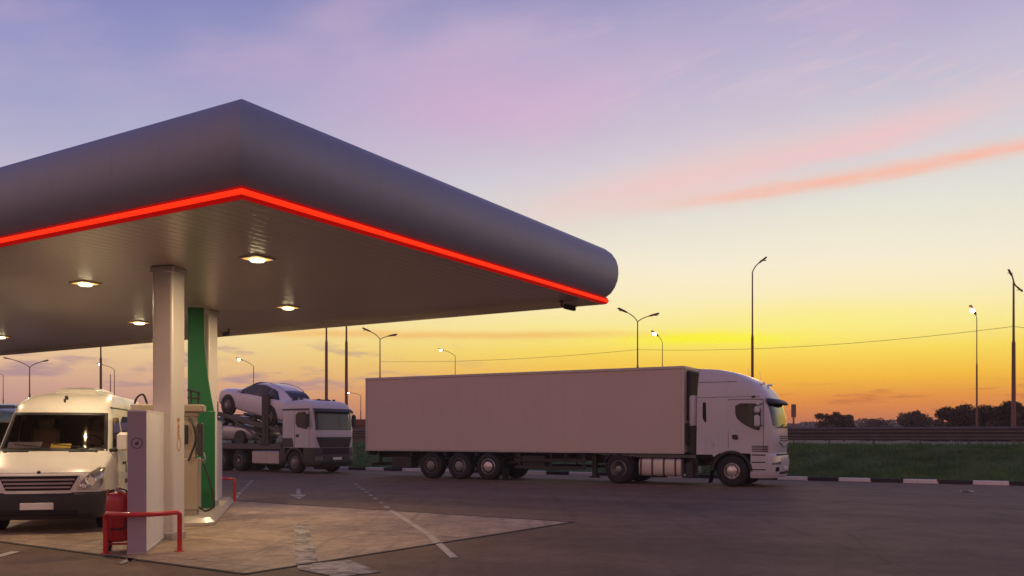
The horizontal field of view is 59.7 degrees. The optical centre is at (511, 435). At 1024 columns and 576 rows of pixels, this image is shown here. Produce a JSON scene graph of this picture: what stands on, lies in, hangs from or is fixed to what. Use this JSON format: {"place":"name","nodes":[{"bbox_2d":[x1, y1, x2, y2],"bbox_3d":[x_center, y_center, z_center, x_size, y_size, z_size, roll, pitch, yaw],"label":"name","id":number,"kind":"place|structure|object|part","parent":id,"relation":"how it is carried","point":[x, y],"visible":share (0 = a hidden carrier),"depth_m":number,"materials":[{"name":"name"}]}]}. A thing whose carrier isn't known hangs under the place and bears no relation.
{"place":"outdoors","nodes":[
{"label":"outdoors","id":0,"kind":"place"},
{"bbox_2d":[351,419,364,440],"bbox_3d":[-10.714,-0.415,66.000,2.560,1.610,2.560,0,0,6],"label":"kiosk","id":1,"kind":"object","parent":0,"point":[360,423],"visible":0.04,"depth_m":64.79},
{"bbox_2d":[0,468,1023,575],"bbox_3d":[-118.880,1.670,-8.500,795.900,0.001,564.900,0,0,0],"label":"ground","id":2,"kind":"structure","parent":0,"point":[663,526],"depth_m":16.28,"materials":[{"name":"grey asphalt"}]},
{"bbox_2d":[0,551,20,556],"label":"lane line","id":3,"kind":"object","parent":2,"relation":"on","point":[7,553],"visible":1,"depth_m":12.60,"materials":[{"name":"white paint"}]},
{"bbox_2d":[117,558,136,563],"bbox_3d":[-5.107,1.660,11.845,0.195,0.001,0.567,0,0,-7],"label":"direction arrow","id":4,"kind":"object","parent":2,"relation":"on","point":[125,561],"visible":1,"depth_m":11.89,"materials":[{"name":"white paint"}]},
{"bbox_2d":[236,480,253,497],"bbox_3d":[-8.243,1.660,27.285,0.120,0.001,12.828,0,0,-14],"label":"lane line","id":5,"kind":"object","parent":2,"relation":"on","point":[247,484],"visible":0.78,"depth_m":28.75,"materials":[{"name":"white paint"}]},
{"bbox_2d":[0,501,566,572],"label":"pad","id":6,"kind":"object","parent":2,"relation":"on","point":[243,537],"visible":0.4,"depth_m":15.22,"materials":[{"name":"concrete"}]},
{"bbox_2d":[0,404,18,444],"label":"blue van","id":7,"kind":"object","parent":6,"relation":"on","point":[7,411],"visible":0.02,"depth_m":26.50,"materials":[{"name":"paint"}]},
{"bbox_2d":[0,387,138,528],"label":"white van","id":8,"kind":"object","parent":6,"relation":"on","point":[80,476],"visible":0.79,"depth_m":16.08,"materials":[{"name":"beige paint"}]},
{"bbox_3d":[-9.405,0.400,16.634,0.165,1.540,1.180,0,0,-14],"label":"front door","id":9,"kind":"part","parent":8,"relation":"part of","materials":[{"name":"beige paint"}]},
{"bbox_2d":[7,442,41,447],"bbox_3d":[-8.834,0.179,16.167,0.560,0.143,0.134,0,0,-14],"label":"paper sheet","id":10,"kind":"object","parent":8,"relation":"in","point":[11,445],"visible":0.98,"depth_m":16.17,"materials":[{"name":"white paper"}]},
{"bbox_3d":[-9.706,-0.070,17.976,0.111,0.640,1.330,0,0,-14],"label":"side window","id":11,"kind":"part","parent":8,"relation":"part of","materials":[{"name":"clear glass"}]},
{"bbox_3d":[-10.076,-0.070,19.471,0.111,0.640,1.450,0,0,-14],"label":"side window","id":12,"kind":"part","parent":8,"relation":"part of","materials":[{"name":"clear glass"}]},
{"bbox_2d":[50,444,70,447],"bbox_3d":[-8.252,0.199,16.311,0.340,0.114,0.107,0,0,-14],"label":"paper sheet","id":13,"kind":"object","parent":8,"relation":"in","point":[55,446],"visible":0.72,"depth_m":16.31,"materials":[{"name":"yellow paper"}]},
{"bbox_3d":[-7.577,0.400,17.086,0.165,1.540,1.180,0,0,-14],"label":"front door","id":14,"kind":"part","parent":8,"relation":"part of","materials":[{"name":"beige paint"}]},
{"bbox_3d":[-7.934,-0.070,18.414,0.111,0.640,1.330,0,0,-14],"label":"side window","id":15,"kind":"part","parent":8,"relation":"part of","materials":[{"name":"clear glass"}]},
{"bbox_2d":[105,486,126,550],"bbox_3d":[-5.685,1.200,12.921,0.374,0.936,0.384,0,0,-14],"label":"fire extinguisher","id":16,"kind":"object","parent":6,"relation":"on","point":[116,500],"visible":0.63,"depth_m":12.77,"materials":[{"name":"red paint"}]},
{"bbox_2d":[100,510,184,553],"bbox_3d":[-5.237,1.375,12.593,1.130,0.629,0.472,0,0,-14],"label":"safety barrier","id":17,"kind":"object","parent":6,"relation":"on","point":[178,513],"visible":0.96,"depth_m":12.61,"materials":[{"name":"red metal"}]},
{"bbox_2d":[127,410,164,554],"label":"panel wall","id":18,"kind":"structure","parent":6,"relation":"on","point":[145,462],"depth_m":12.57,"materials":[{"name":"metal"}]},
{"bbox_2d":[184,497,233,526],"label":"pump island","id":19,"kind":"structure","parent":6,"relation":"on","point":[213,516],"depth_m":17.18,"materials":[{"name":"concrete"}]},
{"bbox_2d":[130,389,214,515],"bbox_3d":[-6.497,0.299,17.160,1.515,2.441,0.706,0,0,-14],"label":"fuel dispenser","id":20,"kind":"object","parent":19,"relation":"on","point":[193,438],"visible":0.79,"depth_m":17.04,"materials":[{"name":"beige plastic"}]},
{"bbox_2d":[188,307,214,507],"bbox_3d":[-6.525,-0.590,18.741,0.540,4.220,0.090,0,0,-14],"label":"pump board","id":21,"kind":"object","parent":19,"relation":"on","point":[198,379],"visible":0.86,"depth_m":18.72,"materials":[{"name":"green metal"}]},
{"bbox_2d":[217,420,221,499],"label":"panel wall","id":22,"kind":"structure","parent":6,"relation":"on","point":[219,459],"depth_m":21.91,"materials":[{"name":"metal"}]},
{"bbox_2d":[222,477,236,501],"bbox_3d":[-7.587,1.375,22.749,1.140,0.630,0.502,0,0,-14],"label":"safety barrier","id":23,"kind":"object","parent":6,"relation":"on","point":[234,486],"visible":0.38,"depth_m":22.67,"materials":[{"name":"red metal"}]},
{"bbox_2d":[0,501,574,574],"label":"joint","id":24,"kind":"object","parent":6,"relation":"on","point":[202,568],"visible":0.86,"depth_m":12.82,"materials":[{"name":"grey concrete"}]},
{"bbox_2d":[0,99,618,539],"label":"fuel station canopy","id":25,"kind":"object","parent":6,"relation":"on","point":[240,217],"visible":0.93,"depth_m":13.46,"materials":[{"name":"metal"}]},
{"bbox_2d":[222,329,230,335],"bbox_3d":[-7.242,-2.621,22.626,0.100,0.212,0.352,0,0,10],"label":"security camera","id":26,"kind":"object","parent":25,"relation":"attached to","point":[226,333],"visible":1,"depth_m":22.54,"materials":[{"name":"black plastic"}]},
{"bbox_2d":[559,300,576,310],"bbox_3d":[1.123,-2.621,17.974,0.352,0.212,0.100,0,0,12],"label":"security camera","id":27,"kind":"object","parent":25,"relation":"attached to","point":[569,307],"visible":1,"depth_m":17.93,"materials":[{"name":"black plastic"}]},
{"bbox_2d":[294,523,379,575],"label":"direction arrow","id":28,"kind":"object","parent":6,"relation":"on","point":[304,549],"visible":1,"depth_m":11.61,"materials":[{"name":"white paint"}]},
{"bbox_2d":[390,510,458,557],"bbox_3d":[-1.713,1.660,16.107,0.207,0.001,8.092,0,0,-14],"label":"lane line","id":29,"kind":"object","parent":6,"relation":"on","point":[446,550],"visible":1,"depth_m":14.59,"materials":[{"name":"white paint"}]},
{"bbox_2d":[217,394,355,472],"bbox_3d":[-11.846,-0.130,42.999,9.799,3.600,3.020,0,0,36],"label":"car transporter","id":30,"kind":"object","parent":2,"relation":"on","point":[317,432],"visible":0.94,"depth_m":40.39,"materials":[{"name":"white paint"}]},
{"bbox_2d":[218,415,278,443],"bbox_3d":[-13.416,-0.272,43.942,4.342,1.510,2.080,0,0,36],"label":"silver car","id":31,"kind":"object","parent":30,"relation":"on","point":[233,432],"visible":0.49,"depth_m":42.80,"materials":[{"name":"paint"}]},
{"bbox_3d":[-13.766,-0.703,43.291,1.070,0.468,0.215,0,0,36],"label":"side window","id":32,"kind":"part","parent":31,"relation":"part of","materials":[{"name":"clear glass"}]},
{"bbox_2d":[219,382,310,426],"bbox_3d":[-11.704,-1.654,42.797,5.204,1.970,2.365,13,8,35],"label":"white car","id":33,"kind":"object","parent":30,"relation":"on","point":[248,399],"visible":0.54,"depth_m":41.88,"materials":[{"name":"paint"}]},
{"bbox_3d":[-12.358,-2.238,42.222,1.199,0.590,0.234,13,8,35],"label":"side window","id":34,"kind":"part","parent":33,"relation":"part of","materials":[{"name":"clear glass"}]},
{"bbox_3d":[-11.543,-2.091,41.641,0.756,0.551,0.225,13,8,35],"label":"side window","id":35,"kind":"part","parent":33,"relation":"part of","materials":[{"name":"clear glass"}]},
{"bbox_3d":[-10.913,-1.923,41.179,0.756,0.457,0.214,13,8,35],"label":"side window","id":36,"kind":"part","parent":33,"relation":"part of","materials":[{"name":"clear glass"}]},
{"bbox_3d":[-9.998,-1.930,41.557,0.518,0.265,1.133,13,8,35],"label":"rear window","id":37,"kind":"part","parent":33,"relation":"part of","materials":[{"name":"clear glass"}]},
{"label":"side window","id":38,"kind":"part","parent":30,"relation":"part of","materials":[{"name":"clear glass"}]},
{"bbox_2d":[291,488,304,498],"bbox_3d":[-6.253,1.660,25.916,0.456,0.001,5.161,0,0,-16],"label":"direction arrow","id":39,"kind":"object","parent":2,"relation":"on","point":[298,492],"visible":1,"depth_m":24.89,"materials":[{"name":"white paint"}]},
{"bbox_2d":[355,484,389,507],"bbox_3d":[-4.135,1.660,25.730,0.120,0.001,10.845,0,0,-14],"label":"lane line","id":40,"kind":"object","parent":2,"relation":"on","point":[373,498],"visible":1,"depth_m":23.69,"materials":[{"name":"white paint"}]},
{"bbox_2d":[365,366,699,479],"bbox_3d":[0.512,-0.350,34.390,13.620,4.040,2.569,0,0,28],"label":"semi trailer","id":41,"kind":"object","parent":2,"relation":"on","point":[511,424],"visible":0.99,"depth_m":33.06,"materials":[{"name":"metal"}]},
{"bbox_2d":[265,465,1023,485],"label":"kerb","id":42,"kind":"structure","parent":2,"relation":"on","point":[974,482],"depth_m":33.26,"materials":[{"name":"white paint"}]},
{"bbox_2d":[598,368,790,486],"bbox_3d":[6.225,-0.305,31.291,6.600,3.951,3.100,0,0,28],"label":"truck tractor","id":43,"kind":"object","parent":2,"relation":"on","point":[734,418],"visible":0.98,"depth_m":29.55,"materials":[{"name":"white paint"}]},
{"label":"side window","id":44,"kind":"part","parent":43,"relation":"part of","materials":[{"name":"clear glass"}]},
{"bbox_2d":[0,0,1023,483],"label":"sky","id":45,"kind":"structure","parent":0,"point":[872,151],"materials":[{"name":"purple"}]},
{"bbox_2d":[276,435,959,441],"bbox_3d":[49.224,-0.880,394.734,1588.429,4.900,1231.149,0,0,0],"label":"field","id":46,"kind":"structure","parent":0,"point":[280,437],"depth_m":178.97,"materials":[{"name":"green plant"}]},
{"bbox_2d":[275,418,947,426],"bbox_3d":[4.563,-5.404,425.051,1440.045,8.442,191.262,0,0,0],"label":"treeline","id":47,"kind":"object","parent":46,"relation":"on","point":[856,423],"visible":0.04,"depth_m":367.10,"materials":[{"name":"green plant"}]},
{"bbox_2d":[791,404,795,426],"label":"billboard","id":48,"kind":"object","parent":46,"relation":"on","point":[793,410],"visible":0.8,"depth_m":149.85,"materials":[{"name":"metal"}]},
{"bbox_2d":[814,413,835,440],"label":"tree","id":49,"kind":"object","parent":46,"relation":"on","point":[826,420],"visible":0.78,"depth_m":103.75,"materials":[{"name":"green plant"}]},
{"bbox_2d":[829,412,855,440],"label":"tree","id":50,"kind":"object","parent":46,"relation":"on","point":[844,420],"visible":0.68,"depth_m":105.38,"materials":[{"name":"green plant"}]},
{"bbox_2d":[857,417,897,440],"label":"bush","id":51,"kind":"object","parent":46,"relation":"on","point":[874,423],"visible":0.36,"depth_m":149.95,"materials":[{"name":"green plant"}]},
{"bbox_2d":[895,410,933,440],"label":"tree","id":52,"kind":"object","parent":46,"relation":"on","point":[916,418],"visible":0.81,"depth_m":108.96,"materials":[{"name":"green plant"}]},
{"bbox_2d":[913,418,953,441],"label":"bush","id":53,"kind":"object","parent":46,"relation":"on","point":[935,423],"visible":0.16,"depth_m":122.28,"materials":[{"name":"green plant"}]},
{"bbox_2d":[928,402,980,441],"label":"bush","id":54,"kind":"object","parent":46,"relation":"on","point":[963,415],"visible":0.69,"depth_m":73.55,"materials":[{"name":"green plant"}]},
{"bbox_2d":[964,404,994,441],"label":"bush","id":55,"kind":"object","parent":46,"relation":"on","point":[980,408],"visible":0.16,"depth_m":76.07,"materials":[{"name":"green plant"}]},
{"bbox_2d":[978,400,1023,441],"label":"bush","id":56,"kind":"object","parent":46,"relation":"on","point":[999,415],"visible":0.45,"depth_m":72.55,"materials":[{"name":"green plant"}]},
{"bbox_2d":[1006,399,1023,425],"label":"bush","id":57,"kind":"object","parent":46,"relation":"on","point":[1021,419],"visible":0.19,"depth_m":74.96,"materials":[{"name":"green plant"}]},
{"bbox_2d":[222,440,1022,444],"bbox_3d":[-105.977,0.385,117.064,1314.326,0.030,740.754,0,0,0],"label":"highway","id":58,"kind":"structure","parent":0,"point":[813,442],"depth_m":50.94,"materials":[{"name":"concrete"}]},
{"bbox_2d":[222,440,1023,481],"bbox_3d":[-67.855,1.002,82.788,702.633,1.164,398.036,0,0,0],"label":"grass bank","id":59,"kind":"structure","parent":0,"point":[823,459],"depth_m":36.61,"materials":[{"name":"green plant"}]},
{"bbox_2d":[99,347,101,388],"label":"street lamp","id":60,"kind":"object","parent":59,"relation":"on","point":[100,387],"visible":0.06,"depth_m":66.95,"materials":[{"name":"metal"}]},
{"bbox_2d":[788,441,912,441],"bbox_3d":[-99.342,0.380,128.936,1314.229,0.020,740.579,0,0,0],"label":"highway","id":61,"kind":"structure","parent":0,"point":[851,441],"depth_m":62.20,"materials":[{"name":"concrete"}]},
{"bbox_2d":[3,357,48,396],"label":"street lamp","id":62,"kind":"object","parent":61,"relation":"on","point":[29,370],"visible":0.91,"depth_m":103.86,"materials":[{"name":"metal"}]},
{"bbox_2d":[362,327,396,377],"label":"street lamp","id":63,"kind":"object","parent":61,"relation":"on","point":[365,329],"visible":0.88,"depth_m":78.96,"materials":[{"name":"metal"}]},
{"bbox_2d":[617,308,658,367],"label":"street lamp","id":64,"kind":"object","parent":61,"relation":"on","point":[625,311],"visible":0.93,"depth_m":68.90,"materials":[{"name":"metal"}]},
{"bbox_2d":[380,326,1023,361],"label":"overhead cable","id":65,"kind":"object","parent":64,"relation":"attached to","point":[735,349],"visible":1,"depth_m":61.73,"materials":[{"name":"rubber"}]},
{"bbox_2d":[1008,269,1022,441],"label":"street lamp","id":66,"kind":"object","parent":61,"relation":"on","point":[1013,397],"visible":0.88,"depth_m":51.94,"materials":[{"name":"metal"}]},
{"bbox_2d":[917,442,1022,442],"bbox_3d":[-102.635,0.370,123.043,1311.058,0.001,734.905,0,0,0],"label":"median","id":67,"kind":"object","parent":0,"point":[967,442],"depth_m":50.78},
{"bbox_2d":[279,433,1023,442],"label":"guardrail","id":68,"kind":"object","parent":67,"relation":"on","point":[902,433],"depth_m":51.07,"materials":[{"name":"metal"}]},
{"bbox_3d":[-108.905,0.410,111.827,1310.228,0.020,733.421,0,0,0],"label":"verge","id":69,"kind":"structure","parent":0,"visible":0},
{"bbox_2d":[325,328,327,399],"bbox_3d":[-11.396,-5.049,56.404,1.107,11.078,0.361,0,0,15],"label":"street lamp","id":70,"kind":"object","parent":69,"relation":"on","point":[326,369],"visible":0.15,"depth_m":56.43,"materials":[{"name":"metal"}]},
{"bbox_2d":[345,326,347,405],"bbox_3d":[-9.984,-4.976,55.604,1.100,10.932,0.361,0,0,15],"label":"street lamp","id":71,"kind":"object","parent":69,"relation":"on","point":[346,372],"visible":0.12,"depth_m":55.63,"materials":[{"name":"metal"}]},
{"bbox_2d":[352,426,1023,443],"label":"guardrail","id":72,"kind":"object","parent":69,"relation":"on","point":[812,433],"visible":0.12,"depth_m":41.33,"materials":[{"name":"grey metal"}]},
{"bbox_2d":[751,257,766,377],"bbox_3d":[11.991,-4.113,43.428,0.818,9.206,0.264,0,0,15],"label":"street lamp","id":73,"kind":"object","parent":69,"relation":"on","point":[752,353],"visible":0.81,"depth_m":43.46,"materials":[{"name":"metal"}]},
{"bbox_3d":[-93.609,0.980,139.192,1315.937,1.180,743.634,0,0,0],"label":"slope","id":74,"kind":"structure","parent":0,"visible":0},
{"bbox_2d":[0,374,3,403],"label":"street lamp","id":75,"kind":"object","parent":74,"relation":"on","point":[3,388],"visible":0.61,"depth_m":117.99,"materials":[{"name":"metal"}]},
{"bbox_2d":[97,363,114,394],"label":"street lamp","id":76,"kind":"object","parent":74,"relation":"on","point":[114,377],"visible":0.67,"depth_m":109.97,"materials":[{"name":"metal"}]},
{"bbox_2d":[236,358,253,383],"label":"street lamp","id":77,"kind":"object","parent":74,"relation":"on","point":[238,359],"visible":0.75,"depth_m":103.94,"materials":[{"name":"metal"}]},
{"bbox_2d":[651,330,662,366],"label":"street lamp","id":78,"kind":"object","parent":74,"relation":"on","point":[654,333],"visible":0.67,"depth_m":79.96,"materials":[{"name":"metal"}]},
{"bbox_2d":[969,305,977,441],"bbox_3d":[33.111,-4.441,63.924,0.718,9.862,0.394,0,0,0],"label":"street lamp","id":79,"kind":"object","parent":74,"relation":"on","point":[972,310],"visible":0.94,"depth_m":63.95,"materials":[{"name":"metal"}]}
]}

